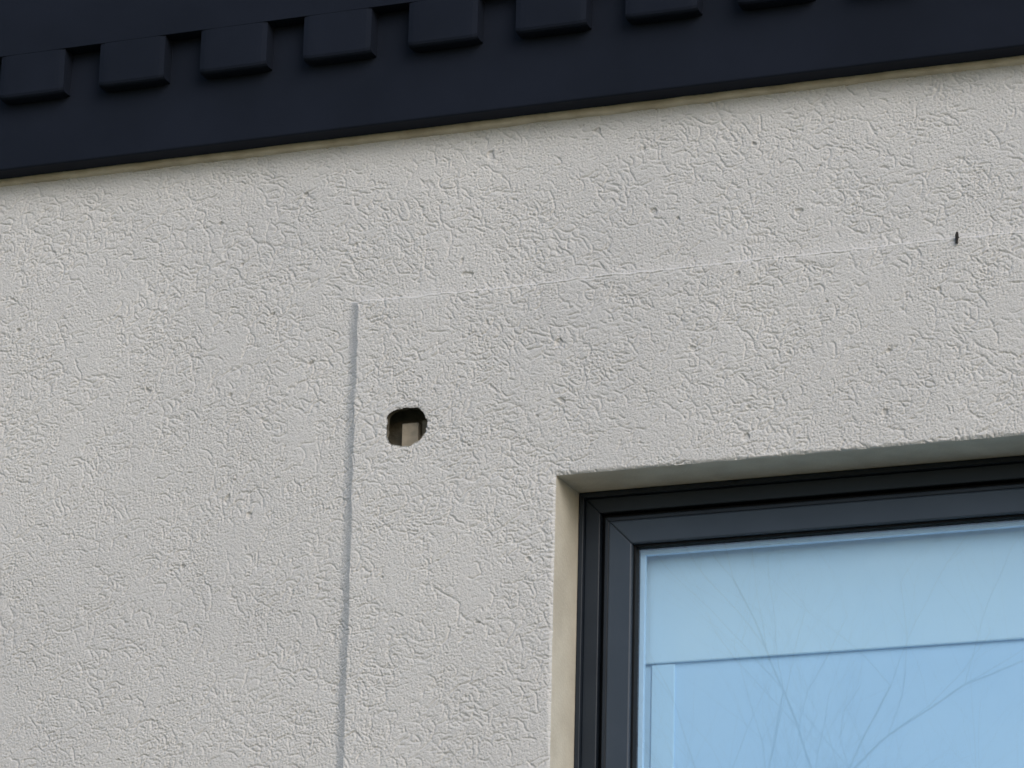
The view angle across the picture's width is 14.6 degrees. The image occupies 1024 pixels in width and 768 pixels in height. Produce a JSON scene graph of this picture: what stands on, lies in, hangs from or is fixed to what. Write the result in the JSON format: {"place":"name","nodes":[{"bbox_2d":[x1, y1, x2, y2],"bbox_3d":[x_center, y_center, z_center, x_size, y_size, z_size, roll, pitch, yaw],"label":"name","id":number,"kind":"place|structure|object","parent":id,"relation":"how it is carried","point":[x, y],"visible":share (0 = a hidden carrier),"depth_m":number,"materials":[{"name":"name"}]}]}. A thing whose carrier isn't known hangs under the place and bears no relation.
{"place":"outdoors","nodes":[
{"label":"outdoors","id":0,"kind":"place"},
{"bbox_3d":[1.981,-0.580,11.536,12.200,1.419,8.325,-5,-19,21],"label":"roof","id":1,"kind":"object","parent":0,"visible":0},
{"bbox_2d":[0,0,1023,178],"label":"metal eave","id":2,"kind":"object","parent":1,"relation":"attached to","point":[86,84],"visible":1,"depth_m":7.85,"materials":[{"name":"black metal"}]},
{"bbox_2d":[0,55,1023,186],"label":"eave bead","id":3,"kind":"object","parent":2,"relation":"attached to","point":[564,115],"visible":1,"depth_m":7.77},
{"bbox_3d":[0.440,1.566,6.953,12.000,4.445,0.060,-5,-19,21],"label":"stucco wall","id":4,"kind":"object","parent":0,"visible":0},
{"bbox_3d":[0.932,0.750,7.060,2.636,2.108,0.160,-5,-19,21],"label":"window surround","id":5,"kind":"object","parent":4,"relation":"attached to","visible":0},
{"bbox_2d":[388,407,426,445],"bbox_3d":[-0.185,0.097,7.702,0.160,0.160,0.058,-5,-19,21],"label":"wall cavity","id":6,"kind":"object","parent":5,"relation":"attached to","point":[398,419],"depth_m":7.75,"materials":[{"name":"black"}]},
{"bbox_2d":[402,420,427,445],"bbox_3d":[-0.163,0.118,7.688,0.092,0.100,0.038,-5,-19,21],"label":"batten","id":7,"kind":"object","parent":6,"relation":"in","point":[412,433],"visible":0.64,"depth_m":7.69,"materials":[{"name":"brown wood"}]},
{"bbox_2d":[0,64,1023,767],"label":"stucco wall","id":8,"kind":"structure","parent":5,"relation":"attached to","point":[238,528],"depth_m":7.64,"materials":[{"name":"grey paint"}]},
{"bbox_2d":[386,407,418,438],"bbox_3d":[-0.197,0.086,7.667,0.094,0.087,0.017,-5,-19,21],"label":"hole edge","id":9,"kind":"object","parent":8,"relation":"attached to","point":[392,413],"visible":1,"depth_m":7.69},
{"bbox_2d":[581,463,1023,767],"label":"frame","id":10,"kind":"object","parent":8,"relation":"in","point":[598,510],"visible":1,"depth_m":7.50,"materials":[{"name":"metal"}]},
{"bbox_2d":[599,481,1023,767],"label":"frame gasket","id":11,"kind":"object","parent":10,"relation":"attached to","point":[817,499],"visible":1,"depth_m":7.50,"materials":[{"name":"black rubber"}]},
{"bbox_2d":[955,232,959,243],"bbox_3d":[0.818,-0.268,7.348,0.007,0.022,0.016,-5,-19,21],"label":"nail","id":12,"kind":"object","parent":8,"relation":"attached to","point":[956,237],"visible":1,"depth_m":7.34,"materials":[{"name":"black metal"}]},
{"bbox_2d":[550,476,579,767],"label":"reveal side","id":13,"kind":"object","parent":5,"relation":"attached to","point":[563,681],"visible":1,"depth_m":7.49,"materials":[{"name":"beige paint"}]},
{"bbox_2d":[557,435,1023,492],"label":"reveal head","id":14,"kind":"object","parent":5,"relation":"attached to","point":[913,454],"visible":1,"depth_m":7.41},
{"bbox_2d":[574,456,1023,767],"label":"frame outer lip","id":15,"kind":"object","parent":5,"relation":"attached to","point":[583,497],"visible":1,"depth_m":7.50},
{"bbox_2d":[601,484,1023,767],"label":"sash edge","id":16,"kind":"object","parent":15,"relation":"attached to","point":[808,503],"visible":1,"depth_m":7.48,"materials":[{"name":"black metal"}]},
{"bbox_2d":[605,488,1023,767],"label":"sash","id":17,"kind":"object","parent":15,"relation":"attached to","point":[626,536],"visible":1,"depth_m":7.47,"materials":[{"name":"black metal"}]},
{"bbox_2d":[630,514,1023,767],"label":"glazing gasket","id":18,"kind":"object","parent":17,"relation":"attached to","point":[638,549],"visible":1,"depth_m":7.47,"materials":[{"name":"rubber"}]},
{"bbox_2d":[638,521,1023,767],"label":"glass spacer","id":19,"kind":"object","parent":17,"relation":"attached to","point":[645,554],"visible":1,"depth_m":7.49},
{"bbox_2d":[646,527,1023,664],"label":"blind header","id":20,"kind":"object","parent":15,"relation":"attached to","point":[915,591],"visible":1,"depth_m":7.44,"materials":[{"name":"fabric"}]},
{"bbox_2d":[650,664,674,767],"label":"blind side channel","id":21,"kind":"object","parent":20,"relation":"attached to","point":[662,713],"visible":1,"depth_m":7.51,"materials":[{"name":"plastic"}]},
{"bbox_2d":[644,639,1023,767],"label":"blind fabric","id":22,"kind":"object","parent":20,"relation":"hanging from","point":[961,705],"visible":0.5,"depth_m":7.37,"materials":[{"name":"blue fabric"}]}
]}

